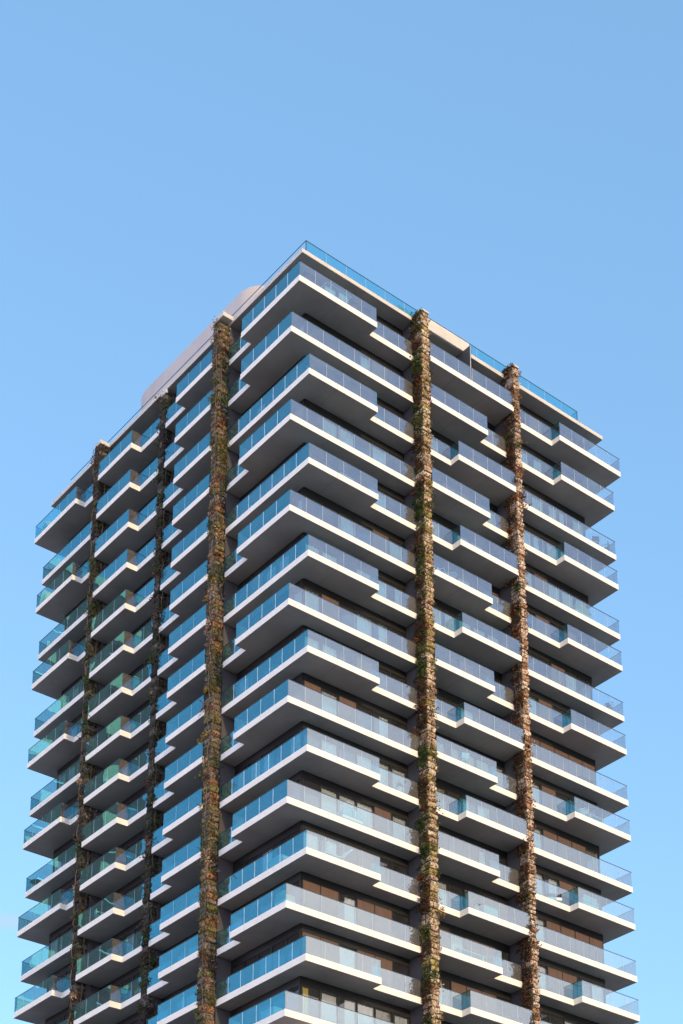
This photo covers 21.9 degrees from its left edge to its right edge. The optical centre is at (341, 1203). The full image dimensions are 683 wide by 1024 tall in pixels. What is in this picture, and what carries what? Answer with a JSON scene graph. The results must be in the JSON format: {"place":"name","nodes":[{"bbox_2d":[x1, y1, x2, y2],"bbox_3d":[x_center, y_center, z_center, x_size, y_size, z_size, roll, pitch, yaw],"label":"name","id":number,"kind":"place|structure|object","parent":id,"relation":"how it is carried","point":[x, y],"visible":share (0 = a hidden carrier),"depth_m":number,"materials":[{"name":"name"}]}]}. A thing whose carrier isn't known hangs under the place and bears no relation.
{"place":"outdoors","nodes":[
{"label":"outdoors","id":0,"kind":"place"},
{"bbox_2d":[321,282,351,302],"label":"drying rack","id":1,"kind":"object","parent":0,"point":[343,298],"visible":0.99,"depth_m":110.64,"materials":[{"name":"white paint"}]},
{"bbox_2d":[0,0,682,1023],"label":"sky","id":2,"kind":"structure","parent":0,"point":[510,172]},
{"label":"pavement","id":3,"kind":"structure","parent":0,"visible":0},
{"bbox_2d":[13,240,639,1023],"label":"apartment tower","id":4,"kind":"structure","parent":3,"relation":"on","point":[319,562],"depth_m":111.76,"materials":[{"name":"white paint"}]},
{"bbox_2d":[45,1007,69,1023],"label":"window","id":5,"kind":"structure","parent":4,"relation":"in","point":[62,1014],"depth_m":120.30,"materials":[{"name":"brown metal"}]},
{"bbox_2d":[47,962,71,991],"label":"window","id":6,"kind":"structure","parent":4,"relation":"in","point":[53,980],"depth_m":121.73,"materials":[{"name":"brown metal"}]},
{"bbox_2d":[48,920,72,958],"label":"window","id":7,"kind":"structure","parent":4,"relation":"in","point":[56,945],"depth_m":122.76,"materials":[{"name":"brown metal"}]},
{"bbox_2d":[51,877,74,907],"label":"window","id":8,"kind":"structure","parent":4,"relation":"in","point":[57,896],"depth_m":123.36,"materials":[{"name":"black glass"}]},
{"bbox_2d":[52,836,76,872],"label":"window","id":9,"kind":"structure","parent":4,"relation":"in","point":[62,857],"depth_m":124.30,"materials":[{"name":"glass"}]},
{"bbox_2d":[55,794,78,819],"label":"window","id":10,"kind":"structure","parent":4,"relation":"in","point":[59,812],"depth_m":124.99,"materials":[{"name":"black glass"}]},
{"bbox_2d":[57,754,79,789],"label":"window","id":11,"kind":"structure","parent":4,"relation":"in","point":[64,777],"depth_m":125.80,"materials":[{"name":"black glass"}]},
{"bbox_2d":[59,714,82,736],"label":"window","id":12,"kind":"structure","parent":4,"relation":"in","point":[75,731],"depth_m":126.48,"materials":[{"name":"black glass"}]},
{"bbox_2d":[60,674,84,709],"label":"window","id":13,"kind":"structure","parent":4,"relation":"in","point":[67,698],"depth_m":127.56,"materials":[{"name":"black glass"}]},
{"bbox_2d":[63,635,85,656],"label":"window","id":14,"kind":"structure","parent":4,"relation":"in","point":[71,650],"depth_m":128.09,"materials":[{"name":"black glass"}]},
{"bbox_2d":[64,596,86,630],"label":"window","id":15,"kind":"structure","parent":4,"relation":"in","point":[70,620],"depth_m":129.41,"materials":[{"name":"black glass"}]},
{"bbox_2d":[67,558,89,578],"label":"window","id":16,"kind":"structure","parent":4,"relation":"in","point":[81,568],"depth_m":129.79,"materials":[{"name":"blue glass"}]},
{"bbox_2d":[68,520,91,554],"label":"window","id":17,"kind":"structure","parent":4,"relation":"in","point":[72,546],"depth_m":131.14,"materials":[{"name":"blue glass"}]},
{"bbox_2d":[77,484,92,500],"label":"window","id":18,"kind":"structure","parent":4,"relation":"in","point":[87,492],"depth_m":131.37,"materials":[{"name":"blue glass"}]},
{"bbox_2d":[66,444,117,1023],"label":"climbing plant","id":19,"kind":"object","parent":4,"relation":"attached to","point":[89,654],"visible":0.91,"depth_m":120.24,"materials":[{"name":"green plant"}]},
{"bbox_2d":[99,965,140,1005],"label":"window","id":20,"kind":"structure","parent":4,"relation":"in","point":[132,973],"depth_m":114.14,"materials":[{"name":"black glass"}]},
{"bbox_2d":[101,920,142,959],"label":"window","id":21,"kind":"structure","parent":4,"relation":"in","point":[131,942],"depth_m":114.88,"materials":[{"name":"brown metal"}]},
{"bbox_2d":[103,873,144,913],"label":"window","id":22,"kind":"structure","parent":4,"relation":"in","point":[134,883],"depth_m":115.86,"materials":[{"name":"black glass"}]},
{"bbox_2d":[105,829,145,867],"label":"window","id":23,"kind":"structure","parent":4,"relation":"in","point":[140,835],"depth_m":116.77,"materials":[{"name":"brown metal"}]},
{"bbox_2d":[107,784,147,823],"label":"window","id":24,"kind":"structure","parent":4,"relation":"in","point":[139,793],"depth_m":117.60,"materials":[{"name":"brown metal"}]},
{"bbox_2d":[117,1012,139,1023],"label":"window","id":25,"kind":"structure","parent":4,"relation":"in","point":[133,1018],"depth_m":112.34,"materials":[{"name":"brown metal"}]},
{"bbox_2d":[109,742,148,778],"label":"window","id":26,"kind":"structure","parent":4,"relation":"in","point":[122,764],"depth_m":118.67,"materials":[{"name":"glass"}]},
{"bbox_2d":[110,699,150,736],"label":"window","id":27,"kind":"structure","parent":4,"relation":"in","point":[129,728],"depth_m":119.72,"materials":[{"name":"glass"}]},
{"bbox_2d":[112,656,151,693],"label":"window","id":28,"kind":"structure","parent":4,"relation":"in","point":[127,679],"depth_m":120.30,"materials":[{"name":"glass"}]},
{"bbox_2d":[114,615,152,651],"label":"window","id":29,"kind":"structure","parent":4,"relation":"in","point":[130,637],"depth_m":121.10,"materials":[{"name":"glass"}]},
{"bbox_2d":[115,575,154,610],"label":"window","id":30,"kind":"structure","parent":4,"relation":"in","point":[133,596],"depth_m":121.96,"materials":[{"name":"glass"}]},
{"bbox_2d":[117,534,155,569],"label":"window","id":31,"kind":"structure","parent":4,"relation":"in","point":[136,555],"depth_m":122.76,"materials":[{"name":"blue glass"}]},
{"bbox_2d":[119,494,156,529],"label":"window","id":32,"kind":"structure","parent":4,"relation":"in","point":[137,516],"depth_m":123.61,"materials":[{"name":"blue glass"}]},
{"bbox_2d":[131,456,158,485],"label":"window","id":33,"kind":"structure","parent":4,"relation":"in","point":[139,477],"depth_m":124.33,"materials":[{"name":"blue glass"}]},
{"bbox_2d":[133,418,159,446],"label":"window","id":34,"kind":"structure","parent":4,"relation":"in","point":[140,439],"depth_m":125.19,"materials":[{"name":"blue glass"}]},
{"bbox_2d":[136,391,179,1023],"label":"climbing plant","id":35,"kind":"object","parent":4,"relation":"attached to","point":[153,738],"visible":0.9,"depth_m":114.75,"materials":[{"name":"green plant"}]},
{"bbox_2d":[161,980,197,1019],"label":"window","id":36,"kind":"structure","parent":4,"relation":"in","point":[186,987],"depth_m":108.26,"materials":[{"name":"blue metal"}]},
{"bbox_2d":[162,931,198,970],"bbox_3d":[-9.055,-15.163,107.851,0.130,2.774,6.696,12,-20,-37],"label":"balcony railing","id":37,"kind":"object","parent":4,"relation":"in","point":[195,938],"depth_m":109.19,"materials":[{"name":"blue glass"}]},
{"bbox_2d":[164,882,200,921],"bbox_3d":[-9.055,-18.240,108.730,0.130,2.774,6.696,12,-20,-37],"label":"balcony railing","id":38,"kind":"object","parent":4,"relation":"in","point":[195,890],"depth_m":109.99,"materials":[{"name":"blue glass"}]},
{"bbox_2d":[165,836,201,873],"bbox_3d":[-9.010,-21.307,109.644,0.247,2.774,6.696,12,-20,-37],"label":"balcony railing","id":39,"kind":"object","parent":4,"relation":"in","point":[195,843],"depth_m":111.11,"materials":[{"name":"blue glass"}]},
{"bbox_2d":[166,790,202,837],"bbox_3d":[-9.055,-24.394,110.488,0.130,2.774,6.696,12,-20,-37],"label":"balcony railing","id":40,"kind":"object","parent":4,"relation":"in","point":[176,811],"depth_m":111.72,"materials":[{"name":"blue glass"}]},
{"bbox_2d":[168,744,203,791],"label":"window","id":41,"kind":"structure","parent":4,"relation":"in","point":[199,750],"depth_m":112.56,"materials":[{"name":"blue glass"}]},
{"bbox_2d":[169,699,204,746],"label":"window","id":42,"kind":"structure","parent":4,"relation":"in","point":[196,708],"depth_m":113.50,"materials":[{"name":"blue glass"}]},
{"bbox_2d":[171,656,205,701],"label":"window","id":43,"kind":"structure","parent":4,"relation":"in","point":[201,661],"depth_m":114.34,"materials":[{"name":"blue glass"}]},
{"bbox_2d":[172,611,206,657],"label":"window","id":44,"kind":"structure","parent":4,"relation":"in","point":[203,616],"depth_m":115.26,"materials":[{"name":"blue glass"}]},
{"bbox_2d":[173,568,207,614],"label":"window","id":45,"kind":"structure","parent":4,"relation":"in","point":[205,572],"depth_m":116.12,"materials":[{"name":"blue glass"}]},
{"bbox_2d":[174,526,208,572],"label":"window","id":46,"kind":"structure","parent":4,"relation":"in","point":[207,528],"depth_m":117.03,"materials":[{"name":"blue glass"}]},
{"bbox_2d":[175,485,209,531],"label":"window","id":47,"kind":"structure","parent":4,"relation":"in","point":[208,486],"depth_m":118.06,"materials":[{"name":"blue glass"}]},
{"bbox_2d":[191,316,232,1023],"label":"climbing plant","id":48,"kind":"object","parent":4,"relation":"attached to","point":[219,433],"visible":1,"depth_m":108.39,"materials":[{"name":"brown plant"}]},
{"bbox_2d":[261,1006,281,1019],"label":"storage box","id":49,"kind":"object","parent":4,"relation":"on","point":[266,1013],"visible":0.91,"depth_m":97.12,"materials":[{"name":"white paint"}]},
{"bbox_2d":[268,854,287,868],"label":"storage box","id":50,"kind":"object","parent":4,"relation":"on","point":[276,860],"visible":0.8,"depth_m":100.51,"materials":[{"name":"white paint"}]},
{"bbox_2d":[275,890,294,905],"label":"outdoor sofa","id":51,"kind":"object","parent":4,"relation":"on","point":[282,896],"visible":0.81,"depth_m":98.02,"materials":[{"name":"white paint"}]},
{"bbox_2d":[233,770,407,842],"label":"window","id":52,"kind":"structure","parent":4,"relation":"in","point":[326,803],"depth_m":104.44,"materials":[{"name":"grey glass"}]},
{"bbox_2d":[231,923,409,993],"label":"window","id":53,"kind":"structure","parent":4,"relation":"in","point":[309,945],"depth_m":101.28,"materials":[{"name":"brown glass"}]},
{"bbox_2d":[230,976,410,1023],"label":"window","id":54,"kind":"structure","parent":4,"relation":"in","point":[328,1011],"depth_m":100.36,"materials":[{"name":"brown glass"}]},
{"bbox_2d":[235,673,406,746],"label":"window","id":55,"kind":"structure","parent":4,"relation":"in","point":[311,697],"depth_m":105.26,"materials":[{"name":"glass"}]},
{"bbox_2d":[234,721,407,794],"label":"window","id":56,"kind":"structure","parent":4,"relation":"in","point":[297,742],"depth_m":105.47,"materials":[{"name":"glass"}]},
{"bbox_2d":[233,820,408,892],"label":"window","id":57,"kind":"structure","parent":4,"relation":"in","point":[357,857],"depth_m":103.05,"materials":[{"name":"grey glass"}]},
{"bbox_2d":[232,871,409,942],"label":"window","id":58,"kind":"structure","parent":4,"relation":"in","point":[308,899],"depth_m":102.12,"materials":[{"name":"brown glass"}]},
{"bbox_2d":[237,578,405,650],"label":"window","id":59,"kind":"structure","parent":4,"relation":"in","point":[303,597],"depth_m":107.26,"materials":[{"name":"glass"}]},
{"bbox_2d":[236,625,406,699],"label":"window","id":60,"kind":"structure","parent":4,"relation":"in","point":[367,662],"depth_m":106.82,"materials":[{"name":"clear glass"}]},
{"bbox_2d":[240,399,403,475],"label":"window","id":61,"kind":"structure","parent":4,"relation":"in","point":[299,410],"depth_m":110.80,"materials":[{"name":"glass"}]},
{"bbox_2d":[239,442,404,518],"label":"window","id":62,"kind":"structure","parent":4,"relation":"in","point":[283,471],"depth_m":110.42,"materials":[{"name":"blue glass"}]},
{"bbox_2d":[239,487,404,562],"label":"window","id":63,"kind":"structure","parent":4,"relation":"in","point":[345,525],"depth_m":109.46,"materials":[{"name":"glass"}]},
{"bbox_2d":[238,532,405,604],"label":"window","id":64,"kind":"structure","parent":4,"relation":"in","point":[258,581],"depth_m":108.82,"materials":[{"name":"glass"}]},
{"bbox_2d":[242,313,402,390],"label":"window","id":65,"kind":"structure","parent":4,"relation":"in","point":[377,369],"depth_m":113.21,"materials":[{"name":"blue metal"}]},
{"bbox_2d":[241,355,403,432],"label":"window","id":66,"kind":"structure","parent":4,"relation":"in","point":[301,367],"depth_m":112.00,"materials":[{"name":"blue glass"}]},
{"bbox_2d":[243,271,402,349],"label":"window","id":67,"kind":"structure","parent":4,"relation":"in","point":[306,275],"depth_m":114.37,"materials":[{"name":"glass"}]},
{"bbox_2d":[323,849,352,859],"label":"sun lounger","id":68,"kind":"object","parent":4,"relation":"on","point":[337,856],"visible":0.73,"depth_m":100.03,"materials":[{"name":"fabric"}]},
{"bbox_2d":[342,653,353,664],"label":"garden chair","id":69,"kind":"object","parent":4,"relation":"on","point":[349,656],"visible":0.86,"depth_m":104.04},
{"bbox_2d":[335,806,362,824],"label":"outdoor sofa","id":70,"kind":"object","parent":4,"relation":"on","point":[347,813],"visible":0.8,"depth_m":102.07,"materials":[{"name":"white fabric"}]},
{"bbox_2d":[395,780,406,792],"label":"potted plant","id":71,"kind":"object","parent":4,"relation":"on","point":[399,786],"visible":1,"depth_m":105.57,"materials":[{"name":"white plant"}]},
{"bbox_2d":[406,309,447,1023],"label":"climbing plant","id":72,"kind":"object","parent":4,"relation":"attached to","point":[422,577],"visible":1,"depth_m":107.97,"materials":[{"name":"brown plant"}]},
{"bbox_2d":[429,348,493,393],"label":"window","id":73,"kind":"structure","parent":4,"relation":"in","point":[433,353],"depth_m":118.84,"materials":[{"name":"blue glass"}]},
{"bbox_2d":[430,388,494,444],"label":"window","id":74,"kind":"structure","parent":4,"relation":"in","point":[490,438],"depth_m":118.80,"materials":[{"name":"blue glass"}]},
{"bbox_2d":[429,428,495,474],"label":"window","id":75,"kind":"structure","parent":4,"relation":"in","point":[470,456],"depth_m":117.43,"materials":[{"name":"blue glass"}]},
{"bbox_2d":[430,470,497,527],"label":"window","id":76,"kind":"structure","parent":4,"relation":"in","point":[455,488],"depth_m":116.88,"materials":[{"name":"clear glass"}]},
{"bbox_2d":[459,752,469,764],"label":"garden chair","id":77,"kind":"object","parent":4,"relation":"on","point":[465,756],"visible":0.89,"depth_m":108.65,"materials":[{"name":"white paint"}]},
{"bbox_2d":[431,512,498,558],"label":"window","id":78,"kind":"structure","parent":4,"relation":"in","point":[471,537],"depth_m":115.69,"materials":[{"name":"glass"}]},
{"bbox_2d":[432,554,499,611],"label":"window","id":79,"kind":"structure","parent":4,"relation":"in","point":[491,589],"depth_m":115.27,"materials":[{"name":"glass"}]},
{"bbox_2d":[432,597,500,644],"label":"window","id":80,"kind":"structure","parent":4,"relation":"in","point":[448,622],"depth_m":113.73,"materials":[{"name":"glass"}]},
{"bbox_2d":[433,642,502,698],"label":"window","id":81,"kind":"structure","parent":4,"relation":"in","point":[468,666],"depth_m":113.15,"materials":[{"name":"glass"}]},
{"bbox_2d":[434,686,503,734],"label":"window","id":82,"kind":"structure","parent":4,"relation":"in","point":[446,695],"depth_m":112.28,"materials":[{"name":"glass"}]},
{"bbox_2d":[454,947,485,960],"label":"balcony bench","id":83,"kind":"object","parent":4,"relation":"on","point":[469,953],"visible":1,"depth_m":105.12,"materials":[{"name":"white paint"}]},
{"bbox_2d":[435,732,504,788],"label":"window","id":84,"kind":"structure","parent":4,"relation":"in","point":[478,764],"depth_m":111.75,"materials":[{"name":"glass"}]},
{"bbox_2d":[435,778,505,826],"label":"window","id":85,"kind":"structure","parent":4,"relation":"in","point":[481,811],"depth_m":110.45,"materials":[{"name":"brown metal"}]},
{"bbox_2d":[436,824,507,881],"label":"window","id":86,"kind":"structure","parent":4,"relation":"in","point":[462,848],"depth_m":109.35,"materials":[{"name":"glass"}]},
{"bbox_2d":[437,873,508,921],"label":"window","id":87,"kind":"structure","parent":4,"relation":"in","point":[468,897],"depth_m":108.71,"materials":[{"name":"glass"}]},
{"bbox_2d":[438,921,510,977],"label":"window","id":88,"kind":"structure","parent":4,"relation":"in","point":[447,940],"depth_m":107.73,"materials":[{"name":"brown metal"}]},
{"bbox_2d":[438,970,511,1019],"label":"window","id":89,"kind":"structure","parent":4,"relation":"in","point":[458,984],"depth_m":106.74,"materials":[{"name":"brown metal"}]},
{"bbox_2d":[479,904,497,917],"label":"storage box","id":90,"kind":"object","parent":4,"relation":"on","point":[486,909],"visible":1,"depth_m":106.77,"materials":[{"name":"white paint"}]},
{"bbox_2d":[501,362,543,1023],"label":"climbing plant","id":91,"kind":"object","parent":4,"relation":"attached to","point":[521,765],"visible":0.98,"depth_m":113.16,"materials":[{"name":"brown plant"}]},
{"bbox_2d":[519,403,581,447],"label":"window","id":92,"kind":"structure","parent":4,"relation":"in","point":[532,422],"depth_m":123.88,"materials":[{"name":"blue glass"}]},
{"bbox_2d":[520,443,582,486],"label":"window","id":93,"kind":"structure","parent":4,"relation":"in","point":[559,470],"depth_m":123.12,"materials":[{"name":"blue glass"}]},
{"bbox_2d":[545,893,561,902],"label":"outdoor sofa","id":94,"kind":"object","parent":4,"relation":"on","point":[552,896],"visible":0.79,"depth_m":112.15,"materials":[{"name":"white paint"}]},
{"bbox_2d":[521,482,585,537],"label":"window","id":95,"kind":"structure","parent":4,"relation":"in","point":[536,504],"depth_m":122.79,"materials":[{"name":"glass"}]},
{"bbox_2d":[522,522,586,566],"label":"window","id":96,"kind":"structure","parent":4,"relation":"in","point":[550,551],"depth_m":121.69,"materials":[{"name":"glass"}]},
{"bbox_2d":[524,562,588,608],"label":"window","id":97,"kind":"structure","parent":4,"relation":"in","point":[548,590],"depth_m":120.89,"materials":[{"name":"clear glass"}]},
{"bbox_2d":[526,603,589,648],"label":"window","id":98,"kind":"structure","parent":4,"relation":"in","point":[539,626],"depth_m":119.79,"materials":[{"name":"glass"}]},
{"bbox_2d":[527,646,592,700],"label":"window","id":99,"kind":"structure","parent":4,"relation":"in","point":[560,678],"depth_m":119.51,"materials":[{"name":"glass"}]},
{"bbox_2d":[528,687,593,733],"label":"window","id":100,"kind":"structure","parent":4,"relation":"in","point":[544,712],"depth_m":117.57,"materials":[{"name":"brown glass"}]},
{"bbox_2d":[530,731,595,785],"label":"window","id":101,"kind":"structure","parent":4,"relation":"in","point":[555,760],"depth_m":117.26,"materials":[{"name":"brown glass"}]},
{"bbox_2d":[531,775,597,816],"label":"window","id":102,"kind":"structure","parent":4,"relation":"in","point":[547,800],"depth_m":115.75,"materials":[{"name":"brown glass"}]},
{"bbox_2d":[532,819,599,873],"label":"window","id":103,"kind":"structure","parent":4,"relation":"in","point":[582,859],"depth_m":115.55,"materials":[{"name":"brown glass"}]},
{"bbox_2d":[534,864,601,910],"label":"window","id":104,"kind":"structure","parent":4,"relation":"in","point":[568,897],"depth_m":114.46,"materials":[{"name":"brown glass"}]},
{"bbox_2d":[539,1003,598,1023],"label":"window","id":105,"kind":"structure","parent":4,"relation":"in","point":[548,1010],"depth_m":111.64,"materials":[{"name":"brown glass"}]},
{"bbox_2d":[535,909,603,963],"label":"window","id":106,"kind":"structure","parent":4,"relation":"in","point":[567,943],"depth_m":113.79,"materials":[{"name":"brown glass"}]},
{"bbox_2d":[537,956,605,1003],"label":"window","id":107,"kind":"structure","parent":4,"relation":"in","point":[554,969],"depth_m":112.63,"materials":[{"name":"brown glass"}]},
{"bbox_2d":[571,603,591,618],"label":"outdoor sofa","id":108,"kind":"object","parent":4,"relation":"on","point":[581,609],"visible":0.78,"depth_m":120.59,"materials":[{"name":"white paint"}]},
{"bbox_2d":[574,894,598,909],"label":"outdoor sofa","id":109,"kind":"object","parent":4,"relation":"on","point":[585,899],"visible":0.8,"depth_m":113.08,"materials":[{"name":"white fabric"}]},
{"bbox_2d":[585,813,603,822],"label":"balcony bench","id":110,"kind":"object","parent":4,"relation":"on","point":[594,817],"visible":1,"depth_m":115.48,"materials":[{"name":"white paint"}]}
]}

